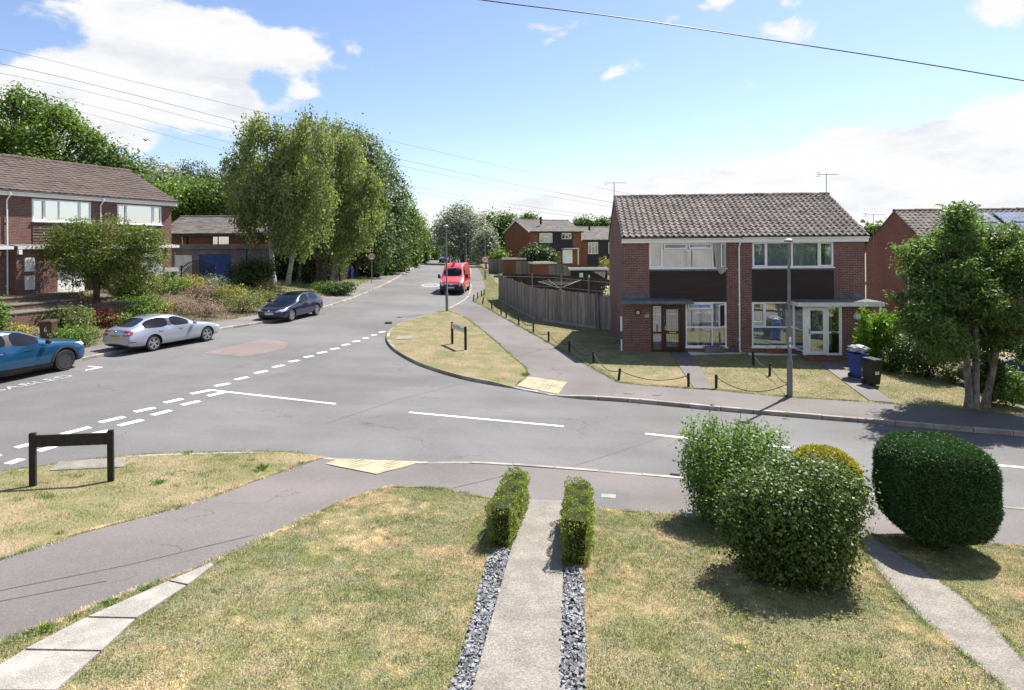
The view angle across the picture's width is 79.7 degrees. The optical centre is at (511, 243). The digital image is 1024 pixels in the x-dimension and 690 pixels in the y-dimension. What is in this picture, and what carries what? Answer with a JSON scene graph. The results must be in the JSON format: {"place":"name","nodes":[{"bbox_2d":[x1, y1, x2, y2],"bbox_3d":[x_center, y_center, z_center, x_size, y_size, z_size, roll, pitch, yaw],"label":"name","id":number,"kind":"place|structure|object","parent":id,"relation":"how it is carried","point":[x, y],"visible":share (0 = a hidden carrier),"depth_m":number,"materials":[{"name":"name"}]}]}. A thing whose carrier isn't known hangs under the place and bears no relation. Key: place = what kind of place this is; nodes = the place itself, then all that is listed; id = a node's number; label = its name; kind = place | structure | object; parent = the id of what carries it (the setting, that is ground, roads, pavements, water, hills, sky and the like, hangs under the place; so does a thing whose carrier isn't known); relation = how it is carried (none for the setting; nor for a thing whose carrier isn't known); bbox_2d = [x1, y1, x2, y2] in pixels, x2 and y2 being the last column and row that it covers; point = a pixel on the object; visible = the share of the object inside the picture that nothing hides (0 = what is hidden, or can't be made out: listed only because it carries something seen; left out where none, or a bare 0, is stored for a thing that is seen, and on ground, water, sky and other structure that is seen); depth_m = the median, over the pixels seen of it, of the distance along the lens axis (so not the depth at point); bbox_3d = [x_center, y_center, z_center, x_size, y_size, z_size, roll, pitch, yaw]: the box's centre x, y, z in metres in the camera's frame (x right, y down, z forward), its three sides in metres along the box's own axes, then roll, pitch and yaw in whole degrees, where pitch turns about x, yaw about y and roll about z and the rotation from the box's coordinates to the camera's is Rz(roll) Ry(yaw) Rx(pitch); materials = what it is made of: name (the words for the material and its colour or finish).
{"place":"outdoors","nodes":[
{"label":"outdoors","id":0,"kind":"place"},
{"bbox_2d":[13,280,275,346],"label":"garden ground","id":1,"kind":"structure","parent":0,"point":[243,314],"depth_m":32.63,"materials":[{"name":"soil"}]},
{"bbox_2d":[0,182,13,295],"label":"house","id":2,"kind":"structure","parent":1,"relation":"on","point":[3,245],"depth_m":28.57,"materials":[{"name":"red brick"}]},
{"bbox_2d":[0,292,79,303],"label":"garden terrace","id":3,"kind":"structure","parent":1,"relation":"on","point":[33,297],"depth_m":28.18,"materials":[{"name":"beige stone"}]},
{"bbox_2d":[0,153,105,295],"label":"house","id":4,"kind":"structure","parent":1,"relation":"on","point":[27,214],"depth_m":30.18,"materials":[{"name":"red brick"}]},
{"bbox_2d":[31,199,91,223],"bbox_3d":[-22.869,-1.615,31.233,0.170,1.145,3.040,0,0,18],"label":"window","id":5,"kind":"structure","parent":4,"relation":"in","point":[43,210],"depth_m":31.05,"materials":[{"name":"white plastic"}]},
{"bbox_2d":[5,296,112,310],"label":"garden terrace","id":6,"kind":"structure","parent":1,"relation":"on","point":[34,304],"depth_m":27.67,"materials":[{"name":"red brick"}]},
{"bbox_2d":[39,321,103,345],"bbox_3d":[-17.794,3.718,24.824,2.209,1.322,2.366,0,0,-39],"label":"garden shrub","id":7,"kind":"object","parent":1,"relation":"on","point":[76,333],"visible":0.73,"depth_m":24.59,"materials":[{"name":"green plant"}]},
{"bbox_2d":[2,299,144,328],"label":"garden terrace","id":8,"kind":"structure","parent":1,"relation":"on","point":[26,316],"depth_m":26.40,"materials":[{"name":"red brick"}]},
{"bbox_2d":[51,302,100,331],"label":"garden shrub","id":9,"kind":"object","parent":1,"relation":"on","point":[81,318],"visible":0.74,"depth_m":26.24,"materials":[{"name":"green plant"}]},
{"bbox_2d":[15,160,178,288],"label":"house","id":10,"kind":"structure","parent":1,"relation":"on","point":[134,198],"depth_m":35.68,"materials":[{"name":"red brick"}]},
{"bbox_2d":[117,204,162,225],"bbox_3d":[-21.480,-1.626,35.445,0.170,1.145,2.930,0,0,18],"label":"window","id":11,"kind":"structure","parent":10,"relation":"in","point":[151,215],"depth_m":35.52,"materials":[{"name":"white plastic"}]},
{"bbox_2d":[27,212,175,302],"bbox_3d":[-19.709,0.883,29.531,6.917,4.786,4.144,0,0,0],"label":"maple tree","id":12,"kind":"object","parent":1,"relation":"on","point":[74,262],"visible":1,"depth_m":29.34,"materials":[{"name":"green plant"}]},
{"bbox_2d":[105,290,166,316],"bbox_3d":[-18.600,3.157,30.187,2.752,1.649,2.469,0,0,0],"label":"garden shrub","id":13,"kind":"object","parent":1,"relation":"on","point":[145,305],"visible":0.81,"depth_m":30.16,"materials":[{"name":"green plant"}]},
{"bbox_2d":[182,294,230,318],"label":"garden shrub","id":14,"kind":"object","parent":1,"relation":"on","point":[208,309],"visible":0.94,"depth_m":32.38,"materials":[{"name":"brown plant"}]},
{"bbox_2d":[213,288,268,313],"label":"garden shrub","id":15,"kind":"object","parent":1,"relation":"on","point":[245,301],"visible":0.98,"depth_m":34.67,"materials":[{"name":"green plant"}]},
{"bbox_2d":[0,448,326,560],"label":"verge","id":16,"kind":"structure","parent":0,"point":[96,521],"depth_m":10.82,"materials":[{"name":"green plant"}]},
{"bbox_2d":[28,429,114,486],"bbox_3d":[-7.949,4.027,11.094,1.298,1.327,0.080,0,0,-18],"label":"street name sign","id":17,"kind":"object","parent":16,"relation":"on","point":[35,440],"visible":0.81,"depth_m":11.05,"materials":[{"name":"black wood"}]},
{"bbox_2d":[50,457,125,470],"bbox_3d":[-8.327,4.391,12.153,1.271,0.124,0.625,0,0,-19],"label":"access cover","id":18,"kind":"object","parent":16,"relation":"on","point":[119,462],"visible":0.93,"depth_m":12.10,"materials":[{"name":"concrete"}]},
{"bbox_2d":[81,263,419,358],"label":"pavement","id":19,"kind":"structure","parent":0,"point":[327,300],"depth_m":39.47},
{"bbox_2d":[206,278,372,299],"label":"verge","id":20,"kind":"structure","parent":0,"point":[310,286],"depth_m":47.50,"materials":[{"name":"green plant"}]},
{"bbox_2d":[218,252,283,289],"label":"undergrowth shrub","id":21,"kind":"object","parent":20,"relation":"on","point":[257,270],"visible":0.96,"depth_m":41.94,"materials":[{"name":"green plant"}]},
{"bbox_2d":[215,104,346,287],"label":"birch tree","id":22,"kind":"object","parent":20,"relation":"on","point":[268,188],"visible":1,"depth_m":43.57,"materials":[{"name":"green plant"}]},
{"bbox_2d":[274,247,327,283],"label":"undergrowth shrub","id":23,"kind":"object","parent":20,"relation":"on","point":[307,272],"visible":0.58,"depth_m":49.91,"materials":[{"name":"green plant"}]},
{"bbox_2d":[315,256,350,284],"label":"board fence","id":24,"kind":"object","parent":20,"relation":"on","point":[330,277],"visible":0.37,"depth_m":52.47,"materials":[{"name":"brown wood"}]},
{"bbox_2d":[285,111,386,282],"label":"birch tree","id":25,"kind":"object","parent":20,"relation":"on","point":[360,215],"visible":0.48,"depth_m":51.53,"materials":[{"name":"green plant"}]},
{"bbox_2d":[386,310,525,386],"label":"verge","id":26,"kind":"structure","parent":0,"point":[472,360],"depth_m":25.77,"materials":[{"name":"beige plant"}]},
{"bbox_2d":[471,263,535,332],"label":"verge","id":27,"kind":"structure","parent":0,"point":[520,314],"depth_m":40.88,"materials":[{"name":"green plant"}]},
{"bbox_2d":[0,246,1018,559],"bbox_3d":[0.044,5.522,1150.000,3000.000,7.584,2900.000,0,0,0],"label":"ground","id":28,"kind":"structure","parent":0,"point":[362,276],"depth_m":65.01,"materials":[{"name":"green plant"}]},
{"bbox_2d":[0,80,117,165],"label":"ash tree","id":29,"kind":"object","parent":28,"relation":"on","point":[43,122],"visible":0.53,"depth_m":49.25,"materials":[{"name":"green plant"}]},
{"bbox_2d":[70,134,162,189],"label":"ash tree","id":30,"kind":"object","parent":28,"relation":"on","point":[119,161],"visible":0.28,"depth_m":53.40,"materials":[{"name":"green plant"}]},
{"bbox_2d":[132,153,184,184],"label":"round tree","id":31,"kind":"object","parent":28,"relation":"on","point":[168,174],"visible":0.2,"depth_m":87.40,"materials":[{"name":"green plant"}]},
{"bbox_2d":[142,169,204,222],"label":"bushy tree","id":32,"kind":"object","parent":28,"relation":"on","point":[179,196],"visible":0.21,"depth_m":65.31,"materials":[{"name":"green plant"}]},
{"bbox_2d":[166,157,226,186],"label":"round tree","id":33,"kind":"object","parent":28,"relation":"on","point":[205,172],"visible":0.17,"depth_m":91.18,"materials":[{"name":"green plant"}]},
{"bbox_2d":[176,173,237,218],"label":"bushy tree","id":34,"kind":"object","parent":28,"relation":"on","point":[214,203],"visible":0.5,"depth_m":66.43,"materials":[{"name":"green plant"}]},
{"bbox_2d":[171,244,279,280],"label":"garage","id":35,"kind":"structure","parent":28,"relation":"on","point":[218,256],"depth_m":47.01,"materials":[{"name":"brown brick"}]},
{"bbox_2d":[200,254,230,280],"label":"garage door","id":36,"kind":"structure","parent":35,"relation":"in","point":[219,260],"depth_m":47.08,"materials":[{"name":"blue metal"}]},
{"bbox_2d":[171,215,328,278],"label":"house","id":37,"kind":"structure","parent":28,"relation":"on","point":[213,229],"depth_m":52.43,"materials":[{"name":"grey tile"}]},
{"bbox_2d":[330,113,402,277],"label":"poplar tree","id":38,"kind":"object","parent":28,"relation":"on","point":[383,250],"visible":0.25,"depth_m":61.55,"materials":[{"name":"green plant"}]},
{"bbox_2d":[372,143,419,272],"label":"poplar tree","id":39,"kind":"object","parent":28,"relation":"on","point":[398,210],"visible":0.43,"depth_m":67.44,"materials":[{"name":"green plant"}]},
{"bbox_2d":[395,187,430,266],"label":"poplar tree","id":40,"kind":"object","parent":28,"relation":"on","point":[415,224],"visible":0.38,"depth_m":81.36,"materials":[{"name":"green plant"}]},
{"bbox_2d":[424,195,492,263],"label":"silver tree","id":41,"kind":"object","parent":28,"relation":"on","point":[459,228],"visible":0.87,"depth_m":95.88,"materials":[{"name":"green plant"}]},
{"bbox_2d":[469,224,504,267],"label":"blossom tree","id":42,"kind":"object","parent":28,"relation":"on","point":[482,239],"visible":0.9,"depth_m":87.16,"materials":[{"name":"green plant"}]},
{"bbox_2d":[474,206,525,255],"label":"oak tree","id":43,"kind":"object","parent":28,"relation":"on","point":[505,222],"visible":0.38,"depth_m":110.36,"materials":[{"name":"green plant"}]},
{"bbox_2d":[515,240,563,263],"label":"garden tree","id":44,"kind":"object","parent":28,"relation":"on","point":[537,253],"visible":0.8,"depth_m":71.22,"materials":[{"name":"green plant"}]},
{"bbox_2d":[503,219,583,266],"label":"house","id":45,"kind":"structure","parent":28,"relation":"on","point":[562,238],"depth_m":95.24,"materials":[{"name":"orange brick"}]},
{"bbox_2d":[498,273,597,328],"bbox_3d":[0.989,3.560,38.820,1.910,2.678,13.990,0,0,-23],"label":"board fence","id":46,"kind":"object","parent":28,"relation":"on","point":[560,305],"visible":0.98,"depth_m":34.70,"materials":[{"name":"grey wood"}]},
{"bbox_2d":[502,273,609,295],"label":"board fence","id":47,"kind":"object","parent":28,"relation":"on","point":[588,285],"visible":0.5,"depth_m":44.17,"materials":[{"name":"wood"}]},
{"bbox_2d":[569,267,608,279],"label":"garden shed","id":48,"kind":"structure","parent":28,"relation":"on","point":[595,272],"depth_m":51.81,"materials":[{"name":"black paint"}]},
{"bbox_2d":[577,226,609,266],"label":"house","id":49,"kind":"structure","parent":28,"relation":"on","point":[594,244],"depth_m":99.41,"materials":[{"name":"orange brick"}]},
{"bbox_2d":[672,410,794,527],"bbox_3d":[3.706,3.805,10.260,1.965,1.989,1.885,0,0,0],"label":"leafy shrub","id":50,"kind":"object","parent":28,"relation":"on","point":[715,465],"visible":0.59,"depth_m":10.07,"materials":[{"name":"green plant"}]},
{"bbox_2d":[705,446,883,599],"bbox_3d":[3.712,3.709,8.209,2.275,1.943,1.978,0,0,0],"label":"leafy shrub","id":51,"kind":"object","parent":28,"relation":"on","point":[783,525],"visible":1,"depth_m":7.80,"materials":[{"name":"green plant"}]},
{"bbox_2d":[865,207,1023,336],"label":"house","id":52,"kind":"structure","parent":28,"relation":"on","point":[897,225],"depth_m":37.85,"materials":[{"name":"red brick"}]},
{"bbox_2d":[0,260,1023,507],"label":"road","id":53,"kind":"structure","parent":0,"point":[362,382],"depth_m":16.96,"materials":[{"name":"grey asphalt"}]},
{"bbox_2d":[0,330,84,374],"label":"crossover car","id":54,"kind":"object","parent":53,"relation":"on","point":[20,351],"visible":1,"depth_m":19.75,"materials":[{"name":"blue metal"}]},
{"bbox_2d":[103,314,219,350],"bbox_3d":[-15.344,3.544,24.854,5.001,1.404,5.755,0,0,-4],"label":"saloon car","id":55,"kind":"object","parent":53,"relation":"on","point":[152,332],"visible":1,"depth_m":24.45,"materials":[{"name":"silver metal"}]},
{"bbox_2d":[0,264,420,377],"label":"kerb","id":56,"kind":"structure","parent":53,"relation":"on","point":[130,349],"depth_m":29.65,"materials":[{"name":"concrete"}]},
{"bbox_2d":[206,340,287,356],"bbox_3d":[-10.616,4.331,25.533,2.172,0.101,3.500,0,0,15],"label":"road patch","id":57,"kind":"object","parent":53,"relation":"on","point":[254,348],"visible":1,"depth_m":25.27,"materials":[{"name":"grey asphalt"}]},
{"bbox_2d":[258,291,322,320],"bbox_3d":[-12.271,3.423,34.084,2.056,1.408,4.175,0,1,13],"label":"hatchback car","id":58,"kind":"object","parent":53,"relation":"on","point":[289,306],"visible":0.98,"depth_m":33.37,"materials":[{"name":"blue metal"}]},
{"bbox_2d":[0,344,701,600],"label":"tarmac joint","id":59,"kind":"object","parent":53,"relation":"on","point":[251,535],"visible":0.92,"depth_m":8.56,"materials":[{"name":"black asphalt"}]},
{"bbox_2d":[438,262,470,293],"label":"panel van","id":60,"kind":"object","parent":53,"relation":"on","point":[458,277],"visible":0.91,"depth_m":49.32,"materials":[{"name":"red metal"}]},
{"bbox_2d":[0,331,1023,467],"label":"road marking","id":61,"kind":"object","parent":53,"relation":"on","point":[80,429],"visible":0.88,"depth_m":16.48,"materials":[{"name":"paint"}]},
{"bbox_2d":[18,451,1023,509],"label":"kerb","id":62,"kind":"structure","parent":53,"relation":"on","point":[586,469],"depth_m":12.87,"materials":[{"name":"concrete"}]},
{"bbox_2d":[386,261,1023,436],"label":"kerb","id":63,"kind":"structure","parent":53,"relation":"on","point":[841,418],"depth_m":17.77,"materials":[{"name":"concrete"}]},
{"bbox_2d":[0,293,1023,689],"bbox_3d":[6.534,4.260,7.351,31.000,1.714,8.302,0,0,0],"label":"lawn","id":64,"kind":"structure","parent":0,"point":[345,685],"depth_m":6.80,"materials":[{"name":"green plant"}]},
{"bbox_2d":[0,650,99,689],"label":"concrete slab","id":65,"kind":"structure","parent":64,"relation":"on","point":[38,670],"depth_m":5.60,"materials":[{"name":"grey concrete"}]},
{"bbox_2d":[26,618,134,652],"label":"concrete slab","id":66,"kind":"structure","parent":64,"relation":"on","point":[92,634],"depth_m":6.16,"materials":[{"name":"grey concrete"}]},
{"bbox_2d":[89,581,185,619],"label":"concrete slab","id":67,"kind":"structure","parent":64,"relation":"on","point":[136,607],"depth_m":6.86,"materials":[{"name":"grey concrete"}]},
{"bbox_2d":[456,550,509,689],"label":"path border","id":68,"kind":"object","parent":64,"relation":"on","point":[483,607],"visible":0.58,"depth_m":7.00,"materials":[{"name":"gravel"}]},
{"bbox_2d":[448,547,510,689],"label":"slate chippings","id":69,"kind":"object","parent":68,"relation":"on","point":[471,665],"visible":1,"depth_m":6.66,"materials":[{"name":"grey gravel"}]},
{"bbox_2d":[484,467,530,547],"bbox_3d":[-0.032,4.147,9.793,0.530,0.988,2.135,0,0,9],"label":"box hedge","id":70,"kind":"object","parent":64,"relation":"on","point":[507,503],"visible":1,"depth_m":9.13,"materials":[{"name":"green plant"}]},
{"bbox_2d":[561,570,584,689],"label":"path border","id":71,"kind":"object","parent":64,"relation":"on","point":[575,649],"visible":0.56,"depth_m":6.43,"materials":[{"name":"gravel"}]},
{"bbox_2d":[559,566,586,689],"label":"slate chippings","id":72,"kind":"object","parent":71,"relation":"on","point":[571,582],"visible":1,"depth_m":6.56,"materials":[{"name":"grey gravel"}]},
{"bbox_2d":[558,475,595,565],"bbox_3d":[0.987,4.103,9.203,0.544,1.032,2.033,0,0,7],"label":"box hedge","id":73,"kind":"object","parent":64,"relation":"on","point":[577,519],"visible":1,"depth_m":8.48,"materials":[{"name":"green plant"}]},
{"bbox_2d":[784,443,865,513],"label":"golden dome","id":74,"kind":"structure","parent":64,"relation":"on","point":[837,453],"depth_m":10.38,"materials":[{"name":"plant"}]},
{"bbox_2d":[870,429,1005,549],"bbox_3d":[6.464,3.801,9.388,1.509,1.754,1.539,0,0,0],"label":"clipped yew","id":75,"kind":"object","parent":64,"relation":"on","point":[938,489],"visible":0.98,"depth_m":8.85,"materials":[{"name":"green plant"}]},
{"bbox_2d":[0,459,1023,641],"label":"pavement","id":76,"kind":"structure","parent":0,"point":[263,507],"depth_m":9.55,"materials":[{"name":"grey asphalt"}]},
{"bbox_2d":[325,458,420,474],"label":"tactile paving","id":77,"kind":"structure","parent":76,"relation":"on","point":[375,467],"depth_m":12.81,"materials":[{"name":"beige concrete"}]},
{"bbox_2d":[593,488,631,509],"bbox_3d":[1.828,4.669,11.237,0.707,0.089,1.039,0,0,7],"label":"road patch","id":78,"kind":"object","parent":76,"relation":"on","point":[622,499],"visible":0.95,"depth_m":11.19,"materials":[{"name":"concrete"}]},
{"bbox_2d":[0,0,1023,242],"label":"sky","id":79,"kind":"structure","parent":0,"point":[583,98],"materials":[{"name":"blue"}]},
{"bbox_2d":[472,499,563,689],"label":"garden path","id":80,"kind":"structure","parent":0,"point":[521,650],"depth_m":6.88,"materials":[{"name":"concrete"}]},
{"bbox_2d":[670,352,711,389],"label":"front path","id":81,"kind":"structure","parent":0,"point":[686,362],"depth_m":23.04,"materials":[{"name":"grey concrete"}]},
{"bbox_2d":[448,264,1023,432],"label":"pavement","id":82,"kind":"structure","parent":0,"point":[547,361],"depth_m":19.60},
{"bbox_2d":[517,376,566,393],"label":"tactile paving","id":83,"kind":"structure","parent":82,"relation":"on","point":[548,385],"depth_m":20.44,"materials":[{"name":"beige concrete"}]},
{"bbox_2d":[481,0,1023,80],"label":"overhead wire","id":84,"kind":"object","parent":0,"point":[748,36],"visible":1,"depth_m":7.99,"materials":[{"name":"black metal"}]},
{"bbox_2d":[533,320,1023,414],"bbox_3d":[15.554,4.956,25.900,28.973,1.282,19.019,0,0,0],"label":"lawn","id":85,"kind":"structure","parent":0,"point":[707,367],"depth_m":22.33,"materials":[{"name":"green plant"}]},
{"bbox_2d":[597,294,611,329],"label":"side gate","id":86,"kind":"structure","parent":85,"relation":"on","point":[604,312],"depth_m":32.48,"materials":[{"name":"grey wood"}]},
{"bbox_2d":[608,193,740,352],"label":"house","id":87,"kind":"structure","parent":85,"relation":"on","point":[674,268],"depth_m":26.66,"materials":[{"name":"red brick"}]},
{"bbox_2d":[653,306,680,350],"bbox_3d":[6.750,3.666,26.686,1.360,2.000,0.290,0,0,5],"label":"door","id":88,"kind":"structure","parent":87,"relation":"in","point":[671,314],"depth_m":26.79,"materials":[{"name":"brown wood"}]},
{"bbox_2d":[649,242,727,273],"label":"window","id":89,"kind":"structure","parent":87,"relation":"in","point":[712,255],"depth_m":26.63,"materials":[{"name":"white plastic"}]},
{"bbox_2d":[685,302,727,347],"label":"window","id":90,"kind":"structure","parent":87,"relation":"in","point":[706,322],"depth_m":26.56,"materials":[{"name":"white plastic"}]},
{"bbox_2d":[782,238,794,396],"bbox_3d":[8.716,2.426,19.282,0.320,5.173,0.260,0,0,0],"label":"street lamp","id":91,"kind":"object","parent":85,"relation":"on","point":[788,241],"visible":0.98,"depth_m":19.24,"materials":[{"name":"grey metal"}]},
{"bbox_2d":[718,192,884,361],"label":"house","id":92,"kind":"structure","parent":85,"relation":"on","point":[827,234],"depth_m":26.22,"materials":[{"name":"red brick"}]},
{"bbox_2d":[751,302,794,348],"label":"window","id":93,"kind":"structure","parent":92,"relation":"in","point":[769,319],"depth_m":26.35,"materials":[{"name":"white plastic"}]},
{"bbox_2d":[752,242,834,267],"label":"window","id":94,"kind":"structure","parent":92,"relation":"in","point":[764,254],"depth_m":26.30,"materials":[{"name":"white plastic"}]},
{"bbox_2d":[807,308,826,354],"bbox_3d":[12.511,3.605,25.168,0.750,1.930,0.120,0,0,5],"label":"door","id":95,"kind":"structure","parent":92,"relation":"in","point":[809,332],"depth_m":25.17,"materials":[{"name":"white plastic"}]},
{"bbox_2d":[852,305,878,356],"bbox_3d":[13.754,3.680,23.959,1.209,2.684,1.063,0,0,-28],"label":"conifer","id":96,"kind":"object","parent":85,"relation":"on","point":[863,331],"visible":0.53,"depth_m":23.80,"materials":[{"name":"green plant"}]},
{"bbox_2d":[888,331,962,379],"bbox_3d":[15.331,3.906,22.519,2.687,2.524,2.696,0,0,39],"label":"garden shrub","id":97,"kind":"object","parent":85,"relation":"on","point":[912,364],"visible":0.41,"depth_m":22.35,"materials":[{"name":"green plant"}]},
{"bbox_2d":[882,200,1023,411],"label":"tree","id":98,"kind":"object","parent":85,"relation":"on","point":[969,268],"visible":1,"depth_m":17.59,"materials":[{"name":"green plant"}]},
{"bbox_2d":[971,345,1011,405],"bbox_3d":[14.486,4.055,18.517,1.156,2.082,1.074,0,0,0],"label":"laurel shrub","id":99,"kind":"object","parent":85,"relation":"on","point":[984,371],"visible":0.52,"depth_m":18.39,"materials":[{"name":"green plant"}]},
{"bbox_2d":[985,363,1023,407],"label":"laurel shrub","id":100,"kind":"object","parent":85,"relation":"on","point":[1014,388],"visible":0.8,"depth_m":18.30,"materials":[{"name":"green plant"}]},
{"bbox_2d":[818,360,893,403],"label":"front path","id":101,"kind":"structure","parent":0,"point":[840,370],"depth_m":21.23,"materials":[{"name":"grey concrete"}]},
{"bbox_2d":[860,357,882,384],"bbox_3d":[12.238,4.361,20.884,0.428,0.931,0.601,0,0,-14],"label":"wheelie bin","id":102,"kind":"object","parent":101,"relation":"on","point":[871,368],"visible":1,"depth_m":20.69,"materials":[{"name":"black plastic"}]},
{"bbox_2d":[861,532,1023,689],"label":"curved path","id":103,"kind":"structure","parent":0,"point":[959,620],"depth_m":7.17,"materials":[{"name":"concrete"}]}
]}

